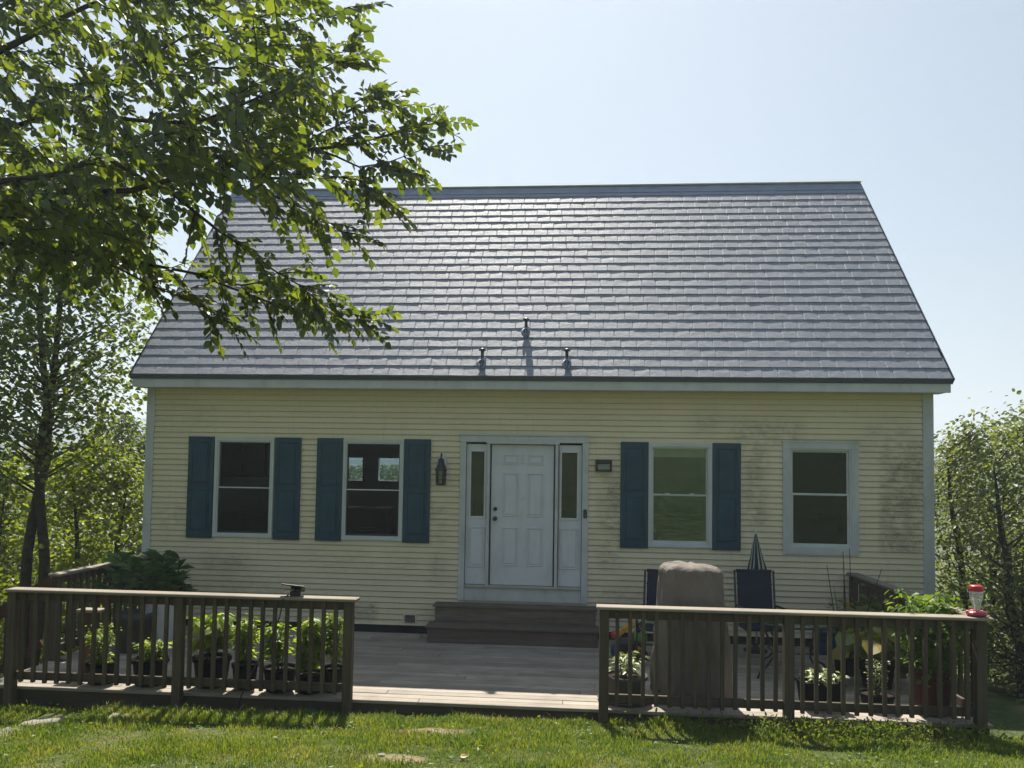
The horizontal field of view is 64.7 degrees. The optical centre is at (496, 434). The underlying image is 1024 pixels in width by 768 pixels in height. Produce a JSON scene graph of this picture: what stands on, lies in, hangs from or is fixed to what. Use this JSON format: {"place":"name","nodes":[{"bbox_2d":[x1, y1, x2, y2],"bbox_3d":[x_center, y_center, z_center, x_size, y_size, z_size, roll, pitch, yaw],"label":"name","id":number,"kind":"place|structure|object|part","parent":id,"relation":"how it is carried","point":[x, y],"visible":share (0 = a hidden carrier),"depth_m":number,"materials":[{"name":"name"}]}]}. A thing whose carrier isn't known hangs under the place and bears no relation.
{"place":"outdoors","nodes":[
{"label":"outdoors","id":0,"kind":"place"},
{"bbox_2d":[0,417,1019,464],"bbox_3d":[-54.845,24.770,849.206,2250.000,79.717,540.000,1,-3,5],"label":"hill","id":1,"kind":"structure","parent":0,"point":[76,431],"depth_m":742.26,"materials":[{"name":"green plant"}]},
{"bbox_2d":[0,533,1023,767],"bbox_3d":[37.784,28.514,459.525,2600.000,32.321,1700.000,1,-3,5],"label":"lawn","id":2,"kind":"structure","parent":0,"point":[1004,709],"depth_m":7.09,"materials":[{"name":"plant"}]},
{"bbox_2d":[0,727,19,736],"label":"rock","id":3,"kind":"object","parent":2,"relation":"on","point":[7,732],"visible":0.25,"depth_m":7.40,"materials":[{"name":"grey stone"}]},
{"bbox_2d":[0,421,60,664],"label":"leafy tree","id":4,"kind":"object","parent":2,"relation":"on","point":[11,507],"visible":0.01,"depth_m":28.14,"materials":[{"name":"green plant"}]},
{"bbox_2d":[19,717,66,727],"bbox_3d":[-4.357,2.807,7.723,0.493,0.173,0.342,-5,-1,-13],"label":"rock","id":5,"kind":"object","parent":2,"relation":"on","point":[45,720],"visible":0.27,"depth_m":7.68,"materials":[{"name":"grey stone"}]},
{"bbox_2d":[0,448,91,664],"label":"leafy tree","id":6,"kind":"object","parent":2,"relation":"on","point":[9,514],"visible":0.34,"depth_m":15.93,"materials":[{"name":"green plant"}]},
{"bbox_2d":[0,438,125,663],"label":"leafy tree","id":7,"kind":"object","parent":2,"relation":"on","point":[53,523],"visible":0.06,"depth_m":20.25,"materials":[{"name":"green plant"}]},
{"bbox_2d":[0,430,144,663],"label":"leafy tree","id":8,"kind":"object","parent":2,"relation":"on","point":[118,490],"visible":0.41,"depth_m":14.88,"materials":[{"name":"green plant"}]},
{"bbox_2d":[36,411,145,605],"bbox_3d":[-11.717,3.589,24.735,5.834,8.654,6.164,-1,-3,35],"label":"leafy tree","id":9,"kind":"object","parent":2,"relation":"on","point":[129,545],"visible":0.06,"depth_m":24.68,"materials":[{"name":"green plant"}]},
{"bbox_2d":[0,122,182,669],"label":"slender tree","id":10,"kind":"object","parent":2,"relation":"on","point":[41,443],"visible":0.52,"depth_m":12.60,"materials":[{"name":"green plant"}]},
{"bbox_2d":[0,0,478,360],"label":"overhanging tree","id":11,"kind":"object","parent":2,"relation":"on","point":[77,228],"visible":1,"depth_m":5.68,"materials":[{"name":"green plant"}]},
{"bbox_2d":[349,463,362,479],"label":"conifer","id":12,"kind":"object","parent":2,"relation":"on","point":[352,469],"visible":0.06,"depth_m":57.79,"materials":[{"name":"green plant"}]},
{"bbox_2d":[352,460,386,480],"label":"conifer","id":13,"kind":"object","parent":2,"relation":"on","point":[360,470],"visible":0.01,"depth_m":53.39,"materials":[{"name":"green plant"}]},
{"bbox_2d":[380,464,397,480],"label":"conifer","id":14,"kind":"object","parent":2,"relation":"on","point":[387,475],"visible":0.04,"depth_m":51.62,"materials":[{"name":"green plant"}]},
{"bbox_2d":[382,462,398,479],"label":"conifer","id":15,"kind":"object","parent":2,"relation":"on","point":[391,467],"visible":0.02,"depth_m":60.77,"materials":[{"name":"green plant"}]},
{"bbox_2d":[383,462,398,480],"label":"conifer","id":16,"kind":"object","parent":2,"relation":"on","point":[394,470],"visible":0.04,"depth_m":58.46,"materials":[{"name":"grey plant"}]},
{"bbox_2d":[0,626,993,734],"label":"wooden deck","id":17,"kind":"structure","parent":2,"relation":"on","point":[405,674],"depth_m":8.87,"materials":[{"name":"wood"}]},
{"bbox_2d":[76,607,103,672],"bbox_3d":[-4.701,2.724,9.316,0.280,1.414,0.160,1,-3,5],"label":"newel post","id":18,"kind":"object","parent":17,"relation":"attached to","point":[88,618],"visible":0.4,"depth_m":9.29,"materials":[{"name":"brown wood"}]},
{"bbox_2d":[48,555,151,660],"bbox_3d":[-5.346,2.394,11.053,0.150,1.256,2.360,1,-3,5],"label":"deck railing","id":19,"kind":"object","parent":17,"relation":"attached to","point":[75,575],"visible":0.34,"depth_m":10.27,"materials":[{"name":"wood"}]},
{"bbox_2d":[84,622,122,684],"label":"potted plant","id":20,"kind":"object","parent":17,"relation":"on","point":[98,661],"visible":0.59,"depth_m":8.87,"materials":[{"name":"green plant"}]},
{"bbox_2d":[115,609,151,653],"bbox_3d":[-4.699,2.555,10.479,0.479,0.500,0.479,1,-3,5],"label":"grey planter","id":21,"kind":"object","parent":17,"relation":"on","point":[136,628],"visible":0.56,"depth_m":10.30,"materials":[{"name":"plastic"}]},
{"bbox_2d":[85,549,198,646],"bbox_3d":[-4.782,2.190,10.921,1.412,1.268,0.974,1,-3,5],"label":"potted plant","id":22,"kind":"object","parent":17,"relation":"on","point":[157,573],"visible":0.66,"depth_m":10.76,"materials":[{"name":"green plant"}]},
{"bbox_2d":[131,637,172,686],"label":"potted plant","id":23,"kind":"object","parent":17,"relation":"on","point":[158,661],"visible":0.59,"depth_m":8.81,"materials":[{"name":"green plant"}]},
{"bbox_2d":[3,587,359,714],"bbox_3d":[-3.360,2.423,8.530,3.822,1.485,0.180,1,-3,5],"label":"deck railing","id":24,"kind":"object","parent":17,"relation":"attached to","point":[177,681],"visible":0.95,"depth_m":8.51,"materials":[{"name":"brown wood"}]},
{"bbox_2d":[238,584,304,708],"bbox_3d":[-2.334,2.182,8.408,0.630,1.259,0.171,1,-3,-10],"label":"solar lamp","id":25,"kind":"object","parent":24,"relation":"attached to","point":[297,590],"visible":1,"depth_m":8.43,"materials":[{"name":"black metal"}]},
{"bbox_2d":[185,611,234,688],"bbox_3d":[-3.201,2.359,8.936,0.693,0.795,0.541,1,-3,-2],"label":"potted plant","id":26,"kind":"object","parent":17,"relation":"on","point":[207,647],"visible":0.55,"depth_m":8.82,"materials":[{"name":"green plant"}]},
{"bbox_2d":[229,613,259,690],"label":"potted plant","id":27,"kind":"object","parent":17,"relation":"on","point":[243,653],"visible":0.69,"depth_m":8.75,"materials":[{"name":"green plant"}]},
{"bbox_2d":[257,616,296,693],"bbox_3d":[-2.369,2.366,8.728,0.478,0.787,0.479,2,-3,-22],"label":"potted plant","id":28,"kind":"object","parent":17,"relation":"on","point":[279,666],"visible":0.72,"depth_m":8.64,"materials":[{"name":"green plant"}]},
{"bbox_2d":[292,616,328,694],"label":"potted plant","id":29,"kind":"object","parent":17,"relation":"on","point":[304,651],"visible":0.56,"depth_m":8.63,"materials":[{"name":"green plant"}]},
{"bbox_2d":[320,610,342,692],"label":"potted plant","id":30,"kind":"object","parent":17,"relation":"on","point":[329,651],"visible":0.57,"depth_m":8.70,"materials":[{"name":"green plant"}]},
{"bbox_2d":[425,601,598,647],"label":"front steps","id":31,"kind":"structure","parent":17,"relation":"on","point":[497,627],"depth_m":11.41,"materials":[{"name":"brown wood"}]},
{"bbox_2d":[597,651,649,706],"bbox_3d":[1.366,2.558,8.558,0.600,0.509,0.580,1,-3,-10],"label":"potted plant","id":32,"kind":"object","parent":17,"relation":"on","point":[623,680],"visible":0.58,"depth_m":8.41,"materials":[{"name":"green plant"}]},
{"bbox_2d":[611,620,647,660],"bbox_3d":[1.719,2.665,10.523,0.475,0.490,0.385,1,-3,5],"label":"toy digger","id":33,"kind":"object","parent":17,"relation":"on","point":[623,644],"visible":0.59,"depth_m":10.41,"materials":[{"name":"yellow plastic"}]},
{"bbox_2d":[635,569,657,661],"bbox_3d":[2.115,2.347,10.392,0.573,1.134,0.669,0,-3,19],"label":"patio chair","id":34,"kind":"object","parent":17,"relation":"on","point":[652,578],"visible":0.23,"depth_m":10.72,"materials":[{"name":"blue fabric"}]},
{"bbox_2d":[650,561,732,697],"bbox_3d":[2.087,2.100,8.663,0.868,1.454,0.626,1,-3,5],"label":"covered grill","id":35,"kind":"object","parent":17,"relation":"on","point":[686,584],"visible":0.67,"depth_m":8.43,"materials":[{"name":"beige fabric"}]},
{"bbox_2d":[743,530,767,653],"bbox_3d":[3.544,2.138,11.066,0.320,1.654,0.320,1,-3,5],"label":"closed umbrella","id":36,"kind":"object","parent":17,"relation":"on","point":[756,560],"visible":0.75,"depth_m":11.02,"materials":[{"name":"blue fabric"}]},
{"bbox_2d":[733,569,786,644],"bbox_3d":[3.458,2.378,10.580,0.573,1.134,0.669,1,-3,1],"label":"patio chair","id":37,"kind":"object","parent":17,"relation":"on","point":[754,588],"visible":0.59,"depth_m":10.87,"materials":[{"name":"blue fabric"}]},
{"bbox_2d":[596,604,993,739],"bbox_3d":[2.898,2.434,8.007,3.810,1.355,0.180,1,-3,5],"label":"deck railing","id":38,"kind":"object","parent":17,"relation":"attached to","point":[788,704],"visible":0.96,"depth_m":7.97,"materials":[{"name":"brown wood"}]},
{"bbox_2d":[966,585,987,616],"bbox_3d":[4.701,1.629,7.921,0.189,0.301,0.191,1,-3,5],"label":"hummingbird feeder","id":39,"kind":"object","parent":38,"relation":"on","point":[976,613],"visible":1,"depth_m":7.87,"materials":[{"name":"plastic"}]},
{"bbox_2d":[756,623,838,678],"bbox_3d":[3.583,2.581,9.786,1.030,0.661,1.030,1,-3,5],"label":"glass table","id":40,"kind":"object","parent":17,"relation":"on","point":[811,647],"visible":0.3,"depth_m":9.59,"materials":[{"name":"black metal"}]},
{"bbox_2d":[795,667,849,701],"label":"potted plant","id":41,"kind":"object","parent":17,"relation":"on","point":[809,688],"visible":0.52,"depth_m":8.28,"materials":[{"name":"green plant"}]},
{"bbox_2d":[810,626,836,654],"bbox_3d":[4.620,2.823,11.024,0.560,0.315,0.400,1,-3,5],"label":"storage bin","id":42,"kind":"object","parent":17,"relation":"on","point":[823,644],"visible":0.32,"depth_m":10.86,"materials":[{"name":"blue plastic"}]},
{"bbox_2d":[825,548,881,675],"bbox_3d":[4.356,2.159,9.877,0.700,1.526,0.402,1,-3,5],"label":"bean plant","id":43,"kind":"object","parent":17,"relation":"on","point":[849,667],"visible":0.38,"depth_m":9.87,"materials":[{"name":"green plant"}]},
{"bbox_2d":[832,598,885,668],"bbox_3d":[4.615,2.538,10.271,0.760,0.814,0.993,-1,-3,37],"label":"potted plant","id":44,"kind":"object","parent":17,"relation":"on","point":[875,606],"visible":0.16,"depth_m":10.37,"materials":[{"name":"green plant"}]},
{"bbox_2d":[832,627,907,689],"bbox_3d":[4.350,2.543,9.304,1.178,0.704,0.830,3,-3,-37],"label":"potted plant","id":45,"kind":"object","parent":17,"relation":"on","point":[863,648],"visible":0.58,"depth_m":9.13,"materials":[{"name":"green plant"}]},
{"bbox_2d":[859,659,894,703],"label":"potted plant","id":46,"kind":"object","parent":17,"relation":"on","point":[877,694],"visible":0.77,"depth_m":8.37,"materials":[{"name":"green plant"}]},
{"bbox_2d":[846,572,972,706],"bbox_3d":[4.853,2.493,9.664,0.150,1.256,3.420,1,-3,5],"label":"deck railing","id":47,"kind":"object","parent":17,"relation":"attached to","point":[868,587],"visible":0.28,"depth_m":9.97,"materials":[{"name":"brown wood"}]},
{"bbox_2d":[882,588,974,716],"bbox_3d":[4.423,2.223,8.259,0.975,1.249,0.865,3,-4,-42],"label":"potted bush","id":48,"kind":"object","parent":17,"relation":"on","point":[914,603],"visible":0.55,"depth_m":8.16,"materials":[{"name":"green plant"}]},
{"bbox_2d":[0,702,1012,767],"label":"clover","id":49,"kind":"object","parent":2,"relation":"on","point":[212,765],"visible":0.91,"depth_m":6.89,"materials":[{"name":"green plant"}]},
{"bbox_2d":[129,181,954,665],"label":"house","id":50,"kind":"structure","parent":2,"relation":"on","point":[717,373],"depth_m":12.08,"materials":[{"name":"beige plastic"}]},
{"bbox_2d":[219,511,267,530],"bbox_3d":[-4.413,1.864,14.846,1.300,0.860,0.425,1,-3,5],"label":"kitchen cabinet","id":51,"kind":"object","parent":50,"relation":"on","point":[241,521],"visible":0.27,"depth_m":14.67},
{"bbox_3d":[-4.868,1.849,14.684,0.400,0.800,0.025,1,-3,5],"label":"cabinet door","id":52,"kind":"part","parent":51,"relation":"part of","materials":[{"name":"wood"}]},
{"bbox_3d":[-4.430,1.855,14.647,0.400,0.800,0.025,1,-3,5],"label":"cabinet door","id":53,"kind":"part","parent":51,"relation":"part of","materials":[{"name":"wood"}]},
{"bbox_2d":[212,438,274,537],"bbox_3d":[-3.828,0.806,12.256,0.925,1.500,0.106,1,-3,5],"label":"window","id":54,"kind":"structure","parent":50,"relation":"in","point":[216,532],"depth_m":12.22,"materials":[{"name":"white plastic"}]},
{"bbox_2d":[221,443,269,476],"bbox_3d":[-4.391,0.476,14.911,1.300,0.620,0.425,1,-3,5],"label":"kitchen cabinet","id":55,"kind":"object","parent":50,"relation":"attached to","point":[245,460],"visible":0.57,"depth_m":14.72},
{"bbox_3d":[-4.846,0.461,14.749,0.400,0.560,0.025,1,-3,5],"label":"cabinet door","id":56,"kind":"part","parent":55,"relation":"part of","materials":[{"name":"wood"}]},
{"bbox_3d":[-4.407,0.466,14.712,0.400,0.560,0.025,1,-3,5],"label":"cabinet door","id":57,"kind":"part","parent":55,"relation":"part of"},
{"bbox_3d":[-3.969,0.472,14.675,0.400,0.560,0.025,1,-3,5],"label":"cabinet door","id":58,"kind":"part","parent":55,"relation":"part of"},
{"bbox_2d":[357,527,376,533],"bbox_3d":[-2.272,1.964,14.072,0.360,0.662,0.355,1,-3,5],"label":"kitchen stool","id":59,"kind":"object","parent":50,"relation":"in","point":[369,529],"visible":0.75,"depth_m":13.98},
{"bbox_2d":[347,506,394,533],"bbox_3d":[-3.179,1.724,16.370,2.100,1.324,0.680,1,-3,5],"label":"kitchen counter","id":60,"kind":"object","parent":50,"relation":"in","point":[379,519],"visible":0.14,"depth_m":16.03,"materials":[{"name":"black metal"}]},
{"bbox_2d":[341,439,403,540],"bbox_3d":[-1.852,0.830,12.090,0.930,1.500,0.106,1,-3,5],"label":"window","id":61,"kind":"structure","parent":50,"relation":"in","point":[346,442],"depth_m":12.05,"materials":[{"name":"white plastic"}]},
{"bbox_2d":[349,456,398,481],"bbox_3d":[-2.869,0.810,18.739,1.700,0.580,0.160,1,-3,5],"label":"back window","id":62,"kind":"structure","parent":50,"relation":"in","point":[378,458],"depth_m":18.67,"materials":[{"name":"white plastic"}]},
{"bbox_2d":[435,453,447,484],"bbox_3d":[-0.818,0.511,11.895,0.184,0.478,0.184,1,-3,5],"label":"wall lantern","id":63,"kind":"object","parent":50,"relation":"attached to","point":[441,469],"depth_m":11.84,"materials":[{"name":"black metal"}]},
{"bbox_2d":[490,445,553,585],"bbox_3d":[0.368,1.185,11.874,0.920,2.057,0.123,1,-3,5],"label":"front door","id":64,"kind":"structure","parent":50,"relation":"in","point":[522,476],"depth_m":11.89,"materials":[{"name":"white paint"}]},
{"bbox_2d":[583,509,586,517],"bbox_3d":[1.283,1.154,11.738,0.052,0.128,0.030,1,-3,5],"label":"doorbell","id":65,"kind":"object","parent":50,"relation":"attached to","point":[584,513],"visible":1,"depth_m":11.73,"materials":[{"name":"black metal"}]},
{"bbox_2d":[595,460,611,471],"bbox_3d":[1.554,0.457,11.754,0.236,0.170,0.075,1,-3,5],"label":"wall light","id":66,"kind":"object","parent":50,"relation":"attached to","point":[603,465],"visible":1,"depth_m":11.73,"materials":[{"name":"black metal"}]},
{"bbox_2d":[648,443,712,547],"bbox_3d":[2.649,0.885,11.711,0.915,1.500,0.106,1,-3,5],"label":"window","id":67,"kind":"structure","parent":50,"relation":"in","point":[655,449],"depth_m":11.69,"materials":[{"name":"white plastic"}]},
{"bbox_2d":[781,441,860,555],"bbox_3d":[4.614,0.907,11.541,1.090,1.613,0.116,1,-3,5],"label":"window","id":68,"kind":"structure","parent":50,"relation":"in","point":[851,449],"depth_m":11.50,"materials":[{"name":"white plastic"}]},
{"bbox_2d":[606,708,1023,749],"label":"weeds","id":69,"kind":"object","parent":2,"relation":"on","point":[891,731],"visible":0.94,"depth_m":7.69,"materials":[{"name":"green plant"}]},
{"bbox_2d":[934,437,1016,667],"bbox_3d":[10.778,3.309,18.776,4.844,6.679,5.236,3,-3,-33],"label":"leafy tree","id":70,"kind":"object","parent":2,"relation":"on","point":[937,515],"visible":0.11,"depth_m":18.85,"materials":[{"name":"green plant"}]},
{"bbox_2d":[934,397,1023,682],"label":"leafy tree","id":71,"kind":"object","parent":2,"relation":"on","point":[950,509],"visible":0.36,"depth_m":13.33,"materials":[{"name":"green plant"}]},
{"bbox_2d":[935,388,1023,702],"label":"leafy tree","id":72,"kind":"object","parent":2,"relation":"on","point":[1005,493],"visible":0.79,"depth_m":10.83,"materials":[{"name":"green plant"}]},
{"bbox_2d":[935,402,1023,674],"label":"leafy tree","id":73,"kind":"object","parent":2,"relation":"on","point":[1021,410],"visible":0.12,"depth_m":15.42,"materials":[{"name":"green plant"}]},
{"bbox_2d":[955,494,1023,700],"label":"leafy bush","id":74,"kind":"object","parent":2,"relation":"on","point":[1015,557],"visible":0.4,"depth_m":10.74,"materials":[{"name":"green plant"}]},
{"bbox_2d":[964,515,1023,699],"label":"leafy bush","id":75,"kind":"object","parent":2,"relation":"on","point":[1019,679],"visible":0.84,"depth_m":10.16,"materials":[{"name":"green plant"}]},
{"bbox_2d":[0,442,1023,539],"bbox_3d":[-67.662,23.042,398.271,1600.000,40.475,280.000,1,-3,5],"label":"hill","id":76,"kind":"structure","parent":0,"point":[355,461],"depth_m":320.20,"materials":[{"name":"green plant"}]},
{"bbox_2d":[0,0,1023,459],"label":"sky","id":77,"kind":"structure","parent":0,"point":[920,103],"materials":[{"name":"blue"}]},
{"bbox_3d":[-6.417,3.425,9.325,1.878,1.303,1.080,1,-3,5],"label":"side stairs","id":78,"kind":"object","parent":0,"visible":0},
{"bbox_2d":[0,575,56,674],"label":"stair handrail","id":79,"kind":"object","parent":78,"relation":"attached to","point":[49,582],"visible":0.3,"depth_m":9.86,"materials":[{"name":"brown wood"}]}
]}

